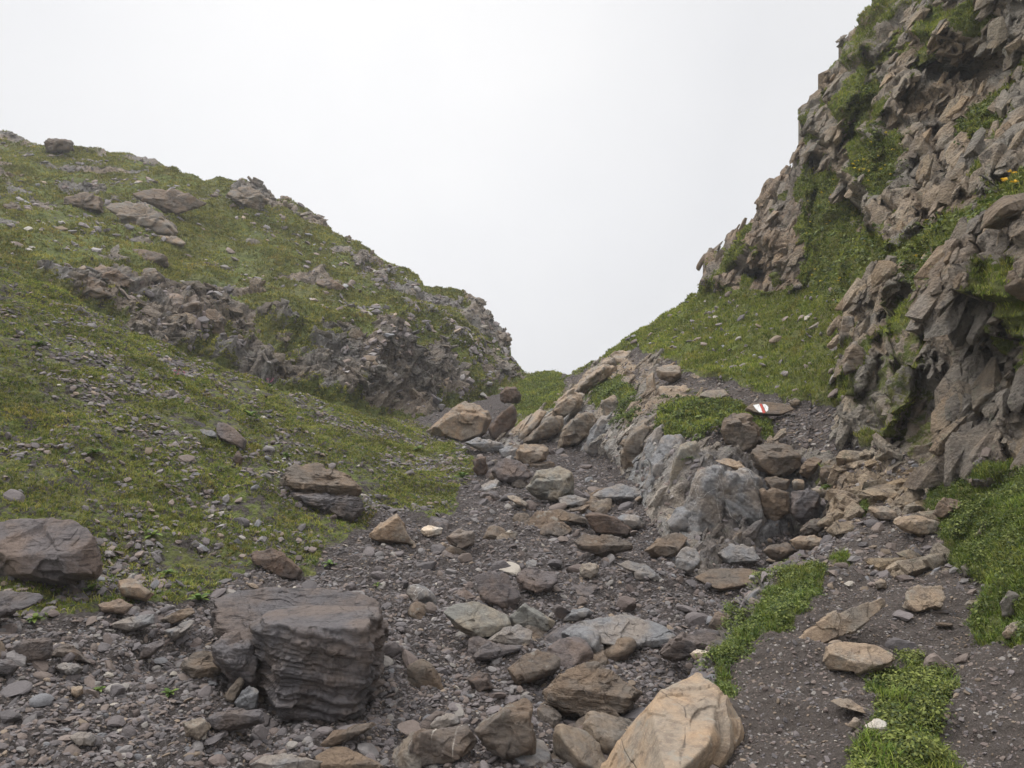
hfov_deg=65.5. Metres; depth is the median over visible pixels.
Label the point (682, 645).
boulder
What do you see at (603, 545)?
rock
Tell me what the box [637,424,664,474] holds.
slab rock
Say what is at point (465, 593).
boulder
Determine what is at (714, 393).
rock
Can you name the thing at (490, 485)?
boulder
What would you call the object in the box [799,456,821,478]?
rock
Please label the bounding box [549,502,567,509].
stone
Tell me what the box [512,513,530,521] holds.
boulder
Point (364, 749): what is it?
stone
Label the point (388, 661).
stone
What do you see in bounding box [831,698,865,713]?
rock
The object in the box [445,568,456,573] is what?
stone
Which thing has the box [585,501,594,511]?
boulder
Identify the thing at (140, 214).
rock
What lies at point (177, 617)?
rock
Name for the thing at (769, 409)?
trail marker stone
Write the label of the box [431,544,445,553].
stone
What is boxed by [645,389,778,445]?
cushion plants
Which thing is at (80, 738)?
rock
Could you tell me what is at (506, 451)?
rock
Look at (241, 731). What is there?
stone
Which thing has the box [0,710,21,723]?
stone
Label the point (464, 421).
boulder
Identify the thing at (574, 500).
rock
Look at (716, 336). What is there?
saddle grass
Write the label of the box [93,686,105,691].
leafy plant
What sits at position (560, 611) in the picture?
boulder
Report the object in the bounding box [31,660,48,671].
stone
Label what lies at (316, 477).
rock
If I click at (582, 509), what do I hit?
boulder
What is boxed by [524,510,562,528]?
boulder
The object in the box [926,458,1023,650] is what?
grass
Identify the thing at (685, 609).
stone
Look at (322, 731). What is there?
stone
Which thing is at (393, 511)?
stone
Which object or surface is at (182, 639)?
stone
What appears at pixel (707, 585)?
stone
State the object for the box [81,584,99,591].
leafy plant
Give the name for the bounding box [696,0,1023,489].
cliff
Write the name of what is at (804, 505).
slab rock
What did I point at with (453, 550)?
boulder
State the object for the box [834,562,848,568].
stone
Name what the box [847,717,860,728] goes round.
rock
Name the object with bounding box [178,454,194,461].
stone
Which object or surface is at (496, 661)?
stone
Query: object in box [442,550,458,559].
boulder
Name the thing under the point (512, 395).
boulder
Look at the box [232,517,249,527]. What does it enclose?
stone
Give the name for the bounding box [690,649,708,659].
rock
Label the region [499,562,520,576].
stone
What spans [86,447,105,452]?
leafy plant
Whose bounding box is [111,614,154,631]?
rock
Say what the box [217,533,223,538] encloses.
stone
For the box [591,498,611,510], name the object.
boulder
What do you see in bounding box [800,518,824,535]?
rock
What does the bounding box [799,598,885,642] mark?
slab rock
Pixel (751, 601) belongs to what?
stone
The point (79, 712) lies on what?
stone
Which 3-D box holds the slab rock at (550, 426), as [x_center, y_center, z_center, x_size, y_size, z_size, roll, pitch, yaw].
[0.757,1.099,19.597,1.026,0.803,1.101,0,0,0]
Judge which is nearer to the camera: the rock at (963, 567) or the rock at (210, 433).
the rock at (963, 567)
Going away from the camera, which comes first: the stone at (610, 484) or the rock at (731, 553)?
the rock at (731, 553)
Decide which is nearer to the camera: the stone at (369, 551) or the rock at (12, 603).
the rock at (12, 603)
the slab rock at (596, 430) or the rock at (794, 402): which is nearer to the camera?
the rock at (794, 402)
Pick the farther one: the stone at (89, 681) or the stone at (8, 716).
the stone at (89, 681)
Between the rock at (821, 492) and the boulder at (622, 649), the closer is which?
the boulder at (622, 649)
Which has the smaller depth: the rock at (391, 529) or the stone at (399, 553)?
the stone at (399, 553)
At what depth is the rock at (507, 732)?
5.08 m
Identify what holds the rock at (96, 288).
on the hill at (326, 360)
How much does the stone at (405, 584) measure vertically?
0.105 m
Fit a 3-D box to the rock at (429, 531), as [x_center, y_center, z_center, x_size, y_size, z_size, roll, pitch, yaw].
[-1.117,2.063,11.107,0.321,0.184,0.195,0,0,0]
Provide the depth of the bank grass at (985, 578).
5.36 m
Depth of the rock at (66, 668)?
5.78 m
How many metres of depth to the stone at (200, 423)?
12.83 m
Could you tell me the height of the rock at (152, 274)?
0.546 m
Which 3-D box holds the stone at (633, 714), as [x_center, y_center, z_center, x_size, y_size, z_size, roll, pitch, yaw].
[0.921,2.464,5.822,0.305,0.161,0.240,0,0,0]
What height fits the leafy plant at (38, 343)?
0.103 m
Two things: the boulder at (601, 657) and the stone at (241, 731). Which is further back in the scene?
the boulder at (601, 657)
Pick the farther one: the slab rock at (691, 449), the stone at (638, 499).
the stone at (638, 499)
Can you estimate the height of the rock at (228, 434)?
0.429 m
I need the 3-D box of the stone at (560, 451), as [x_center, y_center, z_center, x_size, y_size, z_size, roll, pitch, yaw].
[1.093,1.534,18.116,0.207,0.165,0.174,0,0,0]
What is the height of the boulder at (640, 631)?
0.348 m
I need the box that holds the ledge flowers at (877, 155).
[852,131,894,180]
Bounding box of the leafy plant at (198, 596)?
[186,593,210,599]
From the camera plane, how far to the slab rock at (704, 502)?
10.46 m
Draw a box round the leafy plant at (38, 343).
[30,341,45,344]
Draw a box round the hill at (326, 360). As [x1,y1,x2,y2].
[0,131,527,419]
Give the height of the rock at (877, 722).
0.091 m
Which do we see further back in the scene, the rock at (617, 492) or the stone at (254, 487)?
the rock at (617, 492)
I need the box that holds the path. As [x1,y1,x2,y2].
[704,433,1023,767]
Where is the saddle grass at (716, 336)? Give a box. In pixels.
[513,0,1023,482]
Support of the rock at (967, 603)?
on the path
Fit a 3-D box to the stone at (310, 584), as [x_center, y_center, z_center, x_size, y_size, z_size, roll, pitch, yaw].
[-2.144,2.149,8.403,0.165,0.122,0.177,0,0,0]
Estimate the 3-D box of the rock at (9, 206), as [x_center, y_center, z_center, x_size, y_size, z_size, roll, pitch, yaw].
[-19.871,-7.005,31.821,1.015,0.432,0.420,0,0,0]
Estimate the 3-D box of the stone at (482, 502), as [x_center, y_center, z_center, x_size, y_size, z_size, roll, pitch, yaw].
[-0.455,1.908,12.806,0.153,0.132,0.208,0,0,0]
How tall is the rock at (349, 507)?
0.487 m
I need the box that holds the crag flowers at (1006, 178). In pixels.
[1001,169,1016,182]
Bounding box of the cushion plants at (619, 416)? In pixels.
[608,385,644,429]
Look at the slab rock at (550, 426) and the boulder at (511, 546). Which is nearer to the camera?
the boulder at (511, 546)
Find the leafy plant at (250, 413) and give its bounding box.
[243,410,259,418]
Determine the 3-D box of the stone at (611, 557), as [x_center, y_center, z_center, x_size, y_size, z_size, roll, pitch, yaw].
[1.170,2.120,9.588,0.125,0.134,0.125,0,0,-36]
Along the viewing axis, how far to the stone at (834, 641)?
4.84 m
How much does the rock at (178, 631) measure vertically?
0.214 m
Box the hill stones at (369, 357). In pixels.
[0,142,524,417]
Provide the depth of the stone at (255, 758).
5.00 m
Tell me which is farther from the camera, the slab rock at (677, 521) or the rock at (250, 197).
the rock at (250, 197)
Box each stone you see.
[0,641,5,656]
[0,680,32,697]
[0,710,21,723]
[1,623,17,633]
[3,489,25,502]
[4,432,10,438]
[5,650,26,667]
[28,693,53,707]
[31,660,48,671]
[61,649,76,662]
[70,711,91,713]
[84,676,100,687]
[87,323,97,328]
[97,642,109,652]
[104,683,121,693]
[109,684,125,697]
[138,611,157,624]
[159,606,174,612]
[168,389,175,395]
[174,633,189,644]
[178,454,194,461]
[194,421,205,426]
[202,620,209,626]
[211,588,225,596]
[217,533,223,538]
[217,578,231,584]
[220,409,229,413]
[227,589,234,593]
[231,572,241,577]
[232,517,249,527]
[235,729,247,733]
[249,755,262,767]
[250,485,259,489]
[250,733,258,741]
[262,445,274,452]
[262,473,271,479]
[301,580,317,588]
[311,726,332,737]
[328,463,336,468]
[337,724,354,729]
[345,583,356,590]
[357,743,378,757]
[363,547,374,556]
[366,753,375,760]
[371,571,385,579]
[384,655,393,666]
[387,509,397,513]
[396,551,403,556]
[397,720,420,736]
[402,650,417,667]
[403,580,408,588]
[404,470,414,475]
[416,561,436,570]
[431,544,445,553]
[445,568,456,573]
[448,587,457,593]
[458,553,472,562]
[473,484,480,490]
[479,498,487,505]
[487,461,494,465]
[491,560,510,570]
[492,656,502,663]
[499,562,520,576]
[500,493,516,500]
[525,500,536,510]
[533,678,545,684]
[548,559,561,567]
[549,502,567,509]
[552,586,560,591]
[556,448,563,453]
[558,536,568,541]
[566,564,580,572]
[573,489,584,497]
[576,596,587,605]
[587,486,599,490]
[607,482,615,486]
[607,554,614,563]
[617,596,635,610]
[618,501,633,510]
[621,708,644,720]
[629,530,637,535]
[635,496,642,501]
[676,575,683,583]
[676,605,696,613]
[685,612,707,626]
[688,672,728,681]
[705,582,711,589]
[705,616,711,624]
[745,402,794,415]
[749,597,760,604]
[767,561,783,570]
[793,550,805,558]
[820,535,831,544]
[829,640,841,642]
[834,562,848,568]
[863,519,878,527]
[871,522,883,532]
[884,637,918,651]
[892,610,912,620]
[923,653,949,669]
[954,653,967,663]
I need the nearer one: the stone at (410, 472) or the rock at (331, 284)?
the stone at (410, 472)
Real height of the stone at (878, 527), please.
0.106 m
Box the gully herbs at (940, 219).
[795,152,1023,311]
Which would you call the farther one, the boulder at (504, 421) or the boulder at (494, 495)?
the boulder at (504, 421)
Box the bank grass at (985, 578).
[705,460,1023,767]
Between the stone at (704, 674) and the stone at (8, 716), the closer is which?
the stone at (704, 674)
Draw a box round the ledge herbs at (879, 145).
[841,117,916,193]
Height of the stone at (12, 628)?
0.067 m
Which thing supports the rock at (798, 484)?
on the rocky bank
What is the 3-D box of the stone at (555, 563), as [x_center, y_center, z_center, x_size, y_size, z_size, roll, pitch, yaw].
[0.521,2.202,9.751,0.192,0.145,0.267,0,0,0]
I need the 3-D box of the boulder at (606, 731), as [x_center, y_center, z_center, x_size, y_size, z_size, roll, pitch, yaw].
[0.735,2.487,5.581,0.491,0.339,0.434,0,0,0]
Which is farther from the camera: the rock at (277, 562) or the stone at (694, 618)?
the rock at (277, 562)
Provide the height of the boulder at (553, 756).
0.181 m
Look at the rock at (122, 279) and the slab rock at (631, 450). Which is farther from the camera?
the rock at (122, 279)
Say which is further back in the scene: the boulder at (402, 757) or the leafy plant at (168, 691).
the leafy plant at (168, 691)
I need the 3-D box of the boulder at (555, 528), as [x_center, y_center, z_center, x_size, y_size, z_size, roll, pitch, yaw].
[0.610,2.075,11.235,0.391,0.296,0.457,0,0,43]
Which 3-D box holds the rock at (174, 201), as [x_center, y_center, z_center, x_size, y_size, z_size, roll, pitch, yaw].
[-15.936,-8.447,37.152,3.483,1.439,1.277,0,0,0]
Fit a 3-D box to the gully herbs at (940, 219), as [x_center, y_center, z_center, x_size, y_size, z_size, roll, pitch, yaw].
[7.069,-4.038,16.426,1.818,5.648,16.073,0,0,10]
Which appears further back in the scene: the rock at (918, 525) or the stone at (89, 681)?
the rock at (918, 525)
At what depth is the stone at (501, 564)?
9.34 m
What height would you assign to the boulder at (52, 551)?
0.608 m
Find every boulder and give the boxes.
[0,517,102,584]
[44,138,74,153]
[208,587,382,641]
[249,605,390,722]
[383,641,403,657]
[392,731,421,767]
[406,584,436,603]
[407,659,443,689]
[408,601,426,619]
[419,710,445,729]
[426,401,491,442]
[429,516,449,533]
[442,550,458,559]
[445,546,465,554]
[453,588,473,599]
[467,635,494,656]
[479,479,501,490]
[481,491,499,500]
[483,525,505,539]
[485,469,491,478]
[488,404,516,438]
[496,532,516,539]
[500,386,521,403]
[503,544,516,548]
[511,479,528,487]
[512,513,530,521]
[515,739,551,766]
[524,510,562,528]
[524,625,546,638]
[526,559,536,567]
[529,461,554,468]
[537,705,561,727]
[539,438,547,442]
[540,520,571,536]
[542,661,641,718]
[544,622,577,643]
[546,636,593,669]
[548,449,555,454]
[551,753,564,763]
[553,604,570,618]
[553,724,605,767]
[561,614,675,647]
[567,505,589,513]
[569,625,603,652]
[571,584,597,597]
[573,716,584,727]
[580,464,591,469]
[582,711,632,753]
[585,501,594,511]
[588,650,609,666]
[589,487,606,500]
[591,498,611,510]
[595,507,607,513]
[600,672,744,767]
[604,636,636,661]
[659,629,720,662]
[720,413,762,450]
[750,443,800,477]
[823,641,894,674]
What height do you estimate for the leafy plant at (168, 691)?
0.042 m
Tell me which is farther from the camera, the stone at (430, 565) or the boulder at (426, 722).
the stone at (430, 565)
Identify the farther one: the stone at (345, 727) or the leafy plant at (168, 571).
the leafy plant at (168, 571)
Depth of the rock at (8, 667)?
5.49 m
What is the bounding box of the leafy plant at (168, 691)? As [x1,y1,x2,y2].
[160,688,177,696]
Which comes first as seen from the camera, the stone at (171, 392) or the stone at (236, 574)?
the stone at (236, 574)
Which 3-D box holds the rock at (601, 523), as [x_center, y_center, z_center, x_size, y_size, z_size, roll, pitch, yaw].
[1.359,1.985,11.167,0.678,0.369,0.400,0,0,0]
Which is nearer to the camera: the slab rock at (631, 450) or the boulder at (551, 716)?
the boulder at (551, 716)
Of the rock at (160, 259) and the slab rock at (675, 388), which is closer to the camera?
the slab rock at (675, 388)
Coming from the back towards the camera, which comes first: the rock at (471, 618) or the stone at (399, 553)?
the stone at (399, 553)
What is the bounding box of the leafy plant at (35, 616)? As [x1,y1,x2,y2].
[26,613,44,623]
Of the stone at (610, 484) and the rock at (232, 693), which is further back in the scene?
the stone at (610, 484)
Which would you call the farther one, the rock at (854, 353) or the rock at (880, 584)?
the rock at (854, 353)
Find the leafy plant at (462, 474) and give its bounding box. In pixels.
[452,472,469,478]
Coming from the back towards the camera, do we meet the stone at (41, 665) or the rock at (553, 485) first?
the rock at (553, 485)
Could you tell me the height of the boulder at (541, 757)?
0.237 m
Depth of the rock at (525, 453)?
16.46 m
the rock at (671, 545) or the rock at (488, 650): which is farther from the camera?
the rock at (671, 545)
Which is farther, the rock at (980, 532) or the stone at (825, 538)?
the stone at (825, 538)
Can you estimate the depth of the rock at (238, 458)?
11.85 m
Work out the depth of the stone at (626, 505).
12.32 m
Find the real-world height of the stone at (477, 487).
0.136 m
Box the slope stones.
[0,279,940,620]
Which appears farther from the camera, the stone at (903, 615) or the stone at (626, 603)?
the stone at (626, 603)
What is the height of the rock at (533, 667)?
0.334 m
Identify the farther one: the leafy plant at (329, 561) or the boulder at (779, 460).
the boulder at (779, 460)
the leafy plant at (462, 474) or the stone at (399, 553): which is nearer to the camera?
the stone at (399, 553)
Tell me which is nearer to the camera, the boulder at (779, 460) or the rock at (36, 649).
the rock at (36, 649)
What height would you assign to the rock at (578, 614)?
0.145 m
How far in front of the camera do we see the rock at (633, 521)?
11.12 m
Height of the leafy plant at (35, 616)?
0.053 m
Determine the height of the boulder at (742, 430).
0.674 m
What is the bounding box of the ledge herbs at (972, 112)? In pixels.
[953,89,1010,146]
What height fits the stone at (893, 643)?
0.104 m
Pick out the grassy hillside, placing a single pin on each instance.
(250, 507)
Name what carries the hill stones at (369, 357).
on the hill at (326, 360)
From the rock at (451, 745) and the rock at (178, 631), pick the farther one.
the rock at (178, 631)
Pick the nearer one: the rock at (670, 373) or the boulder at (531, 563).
the boulder at (531, 563)
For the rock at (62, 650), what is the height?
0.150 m
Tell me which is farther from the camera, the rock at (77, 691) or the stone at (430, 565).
the stone at (430, 565)
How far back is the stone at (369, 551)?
9.56 m
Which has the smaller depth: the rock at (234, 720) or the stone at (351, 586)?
the rock at (234, 720)
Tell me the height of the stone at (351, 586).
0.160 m
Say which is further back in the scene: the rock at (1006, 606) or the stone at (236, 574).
the stone at (236, 574)
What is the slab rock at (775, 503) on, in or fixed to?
on the rocky bank
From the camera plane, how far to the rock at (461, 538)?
10.34 m
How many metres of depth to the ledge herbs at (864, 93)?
19.85 m
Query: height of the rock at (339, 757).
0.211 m
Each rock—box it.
[0,590,42,617]
[0,659,19,675]
[2,203,23,210]
[7,637,52,661]
[49,276,112,298]
[52,643,90,663]
[56,662,83,674]
[63,192,103,213]
[69,731,96,745]
[71,685,83,697]
[94,265,135,287]
[98,598,133,613]
[105,201,177,235]
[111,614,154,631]
[118,578,153,600]
[132,188,206,215]
[132,249,168,267]
[138,640,164,659]
[142,268,161,281]
[157,235,185,246]
[161,608,194,624]
[164,620,194,641]
[169,293,202,312]
[180,650,220,678]
[182,717,210,740]
[200,429,216,437]
[205,308,226,333]
[206,708,264,731]
[211,631,260,690]
[216,422,246,449]
[223,677,244,702]
[226,186,269,210]
[233,451,243,464]
[234,685,258,709]
[250,547,302,580]
[250,753,322,767]
[280,462,361,496]
[290,492,364,521]
[315,278,344,289]
[315,746,383,767]
[321,722,376,746]
[369,514,414,544]
[408,723,476,766]
[421,525,442,536]
[430,713,460,728]
[444,601,510,637]
[446,528,474,548]
[465,437,503,451]
[466,671,493,691]
[472,456,487,475]
[473,641,522,660]
[474,572,521,608]
[474,698,536,760]
[489,624,532,644]
[491,458,531,483]
[499,446,517,456]
[507,495,527,506]
[507,649,560,685]
[509,409,545,439]
[509,603,555,630]
[515,443,548,464]
[516,567,557,593]
[523,413,563,443]
[526,466,574,502]
[534,509,587,524]
[544,387,584,418]
[557,412,596,448]
[558,494,587,506]
[563,607,593,621]
[574,364,614,393]
[574,533,632,557]
[579,562,597,579]
[583,415,613,455]
[585,512,632,537]
[593,484,640,500]
[600,350,631,366]
[600,395,618,415]
[617,560,660,580]
[618,514,644,528]
[619,413,656,473]
[634,568,649,579]
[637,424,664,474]
[642,434,685,489]
[644,532,687,557]
[646,372,655,393]
[655,365,681,382]
[658,385,690,394]
[666,506,690,532]
[668,441,700,489]
[675,547,701,573]
[683,464,725,532]
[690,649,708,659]
[695,568,760,590]
[700,389,728,398]
[708,611,728,629]
[715,458,743,470]
[717,543,759,563]
[722,467,766,525]
[727,587,761,630]
[759,488,790,520]
[763,542,797,561]
[764,476,789,489]
[789,398,800,406]
[789,487,820,523]
[790,535,821,549]
[792,479,804,489]
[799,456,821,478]
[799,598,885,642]
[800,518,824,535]
[808,322,818,329]
[811,486,826,497]
[819,465,831,484]
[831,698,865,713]
[838,315,854,347]
[842,341,866,374]
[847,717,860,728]
[864,718,888,733]
[868,506,897,520]
[875,579,886,589]
[893,514,939,536]
[901,399,926,429]
[902,584,945,611]
[933,497,960,517]
[933,610,948,613]
[935,622,952,626]
[961,563,970,577]
[964,600,977,608]
[975,517,991,537]
[1000,591,1019,617]
[1002,621,1019,638]
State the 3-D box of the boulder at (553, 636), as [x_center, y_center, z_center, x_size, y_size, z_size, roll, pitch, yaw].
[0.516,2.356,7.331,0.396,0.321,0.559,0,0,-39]
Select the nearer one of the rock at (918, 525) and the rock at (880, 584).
the rock at (880, 584)
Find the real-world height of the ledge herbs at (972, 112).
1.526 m
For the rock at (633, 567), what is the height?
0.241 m
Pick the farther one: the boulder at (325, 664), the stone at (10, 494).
the stone at (10, 494)
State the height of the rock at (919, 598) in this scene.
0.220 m
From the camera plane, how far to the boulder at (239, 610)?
6.44 m
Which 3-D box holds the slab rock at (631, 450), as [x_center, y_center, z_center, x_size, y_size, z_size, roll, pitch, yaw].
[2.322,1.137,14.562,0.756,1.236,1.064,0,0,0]
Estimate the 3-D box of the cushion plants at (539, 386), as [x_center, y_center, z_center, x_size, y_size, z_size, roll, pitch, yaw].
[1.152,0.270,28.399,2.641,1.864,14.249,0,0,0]
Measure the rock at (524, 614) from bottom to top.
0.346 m
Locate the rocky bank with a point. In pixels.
(757, 533)
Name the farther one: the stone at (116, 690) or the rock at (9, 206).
the rock at (9, 206)
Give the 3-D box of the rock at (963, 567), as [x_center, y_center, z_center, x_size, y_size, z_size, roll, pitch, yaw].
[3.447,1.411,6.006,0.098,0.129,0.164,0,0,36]
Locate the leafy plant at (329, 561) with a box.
[322,559,335,566]
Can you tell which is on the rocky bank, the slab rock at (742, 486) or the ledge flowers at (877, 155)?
the slab rock at (742, 486)
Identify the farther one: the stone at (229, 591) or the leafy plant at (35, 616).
the stone at (229, 591)
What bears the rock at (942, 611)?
on the path
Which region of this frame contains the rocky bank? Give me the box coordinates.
[495,279,864,574]
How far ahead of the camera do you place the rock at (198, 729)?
5.10 m
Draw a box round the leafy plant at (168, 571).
[160,569,175,576]
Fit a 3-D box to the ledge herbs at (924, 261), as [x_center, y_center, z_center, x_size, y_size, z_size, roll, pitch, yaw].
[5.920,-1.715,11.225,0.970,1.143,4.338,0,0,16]
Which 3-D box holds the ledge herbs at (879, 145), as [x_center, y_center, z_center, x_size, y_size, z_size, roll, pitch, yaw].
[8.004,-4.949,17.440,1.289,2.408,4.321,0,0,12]
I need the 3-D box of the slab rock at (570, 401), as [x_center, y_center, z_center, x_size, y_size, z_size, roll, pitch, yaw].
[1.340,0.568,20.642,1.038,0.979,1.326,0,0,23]
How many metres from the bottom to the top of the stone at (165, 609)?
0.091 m
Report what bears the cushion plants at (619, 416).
on the rocky bank
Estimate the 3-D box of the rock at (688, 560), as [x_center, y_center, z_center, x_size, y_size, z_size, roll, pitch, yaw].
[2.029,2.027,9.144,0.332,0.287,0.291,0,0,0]
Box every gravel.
[0,394,858,767]
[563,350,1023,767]
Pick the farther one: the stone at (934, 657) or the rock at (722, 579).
the rock at (722, 579)
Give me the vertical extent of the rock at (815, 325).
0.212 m
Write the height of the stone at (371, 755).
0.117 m
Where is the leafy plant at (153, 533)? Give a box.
[145,530,163,538]
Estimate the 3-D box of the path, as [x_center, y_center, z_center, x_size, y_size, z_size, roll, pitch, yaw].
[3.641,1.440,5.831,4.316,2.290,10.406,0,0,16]
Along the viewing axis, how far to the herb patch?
3.86 m
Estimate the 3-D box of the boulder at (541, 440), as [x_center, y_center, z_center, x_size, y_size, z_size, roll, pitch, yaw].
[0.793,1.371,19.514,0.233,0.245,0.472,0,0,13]
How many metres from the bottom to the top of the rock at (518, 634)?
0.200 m
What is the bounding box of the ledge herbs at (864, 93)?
[836,66,883,157]
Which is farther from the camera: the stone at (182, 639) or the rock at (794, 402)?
the rock at (794, 402)
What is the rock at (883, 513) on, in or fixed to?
on the path
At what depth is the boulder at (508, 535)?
10.82 m
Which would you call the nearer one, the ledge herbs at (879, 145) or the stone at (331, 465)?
the stone at (331, 465)
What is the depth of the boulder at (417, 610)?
7.95 m
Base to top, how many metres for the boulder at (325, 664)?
1.361 m
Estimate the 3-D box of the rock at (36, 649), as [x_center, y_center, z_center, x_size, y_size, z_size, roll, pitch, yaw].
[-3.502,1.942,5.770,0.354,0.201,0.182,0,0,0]
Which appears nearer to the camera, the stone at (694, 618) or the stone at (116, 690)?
the stone at (116, 690)
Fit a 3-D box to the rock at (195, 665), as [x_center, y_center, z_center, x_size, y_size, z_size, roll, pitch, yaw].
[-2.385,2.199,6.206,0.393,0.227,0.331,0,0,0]
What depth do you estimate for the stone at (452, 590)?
8.52 m
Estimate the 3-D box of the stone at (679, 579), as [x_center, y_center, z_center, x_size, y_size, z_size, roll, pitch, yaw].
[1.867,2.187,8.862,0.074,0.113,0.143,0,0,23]
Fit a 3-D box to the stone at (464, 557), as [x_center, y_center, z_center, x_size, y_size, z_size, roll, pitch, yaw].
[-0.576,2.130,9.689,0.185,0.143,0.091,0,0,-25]
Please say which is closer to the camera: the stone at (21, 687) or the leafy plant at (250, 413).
the stone at (21, 687)
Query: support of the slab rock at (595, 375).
on the rocky bank
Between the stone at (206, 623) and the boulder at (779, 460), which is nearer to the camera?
the stone at (206, 623)
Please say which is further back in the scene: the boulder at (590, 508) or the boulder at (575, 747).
the boulder at (590, 508)
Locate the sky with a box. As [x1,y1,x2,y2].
[0,0,871,374]
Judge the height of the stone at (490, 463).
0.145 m
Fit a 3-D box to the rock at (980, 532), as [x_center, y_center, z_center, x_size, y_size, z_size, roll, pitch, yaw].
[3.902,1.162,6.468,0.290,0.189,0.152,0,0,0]
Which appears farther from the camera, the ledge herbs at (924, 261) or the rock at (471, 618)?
the ledge herbs at (924, 261)
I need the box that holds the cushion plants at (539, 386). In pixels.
[508,369,576,420]
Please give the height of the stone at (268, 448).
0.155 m
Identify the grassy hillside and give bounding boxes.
[0,262,478,762]
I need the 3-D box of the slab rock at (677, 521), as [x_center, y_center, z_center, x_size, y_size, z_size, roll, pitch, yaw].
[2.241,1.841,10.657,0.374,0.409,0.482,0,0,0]
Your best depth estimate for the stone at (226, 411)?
14.24 m
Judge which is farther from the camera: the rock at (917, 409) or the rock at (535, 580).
the rock at (917, 409)
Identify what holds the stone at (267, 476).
on the grassy hillside
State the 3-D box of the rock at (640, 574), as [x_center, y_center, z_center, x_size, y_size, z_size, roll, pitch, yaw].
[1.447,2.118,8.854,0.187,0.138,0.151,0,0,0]
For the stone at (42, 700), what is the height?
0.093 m
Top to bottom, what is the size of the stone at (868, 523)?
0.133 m
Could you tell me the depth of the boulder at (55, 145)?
44.59 m
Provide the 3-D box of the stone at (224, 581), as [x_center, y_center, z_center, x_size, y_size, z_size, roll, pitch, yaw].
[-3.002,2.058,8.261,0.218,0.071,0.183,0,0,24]
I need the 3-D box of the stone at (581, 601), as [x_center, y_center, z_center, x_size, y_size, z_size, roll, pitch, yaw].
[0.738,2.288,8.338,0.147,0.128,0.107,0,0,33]
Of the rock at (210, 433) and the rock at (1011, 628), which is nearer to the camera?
the rock at (1011, 628)
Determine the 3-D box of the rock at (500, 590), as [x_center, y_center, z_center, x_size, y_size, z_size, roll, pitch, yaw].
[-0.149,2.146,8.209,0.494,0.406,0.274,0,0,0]
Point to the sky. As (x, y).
(570, 167)
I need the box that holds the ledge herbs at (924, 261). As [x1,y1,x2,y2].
[893,212,970,290]
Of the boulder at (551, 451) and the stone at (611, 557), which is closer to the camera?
the stone at (611, 557)
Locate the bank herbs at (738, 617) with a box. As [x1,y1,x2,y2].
[688,554,828,698]
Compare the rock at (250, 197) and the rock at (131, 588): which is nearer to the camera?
the rock at (131, 588)
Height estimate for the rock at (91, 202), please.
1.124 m
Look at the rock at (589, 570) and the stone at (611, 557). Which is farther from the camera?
the stone at (611, 557)
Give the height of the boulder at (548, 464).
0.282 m
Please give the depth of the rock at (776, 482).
10.89 m
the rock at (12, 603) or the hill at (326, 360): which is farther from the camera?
the hill at (326, 360)
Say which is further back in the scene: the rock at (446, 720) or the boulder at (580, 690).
the boulder at (580, 690)
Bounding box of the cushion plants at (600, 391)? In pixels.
[583,370,638,417]
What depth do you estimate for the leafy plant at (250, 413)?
14.15 m
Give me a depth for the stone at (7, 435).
10.04 m

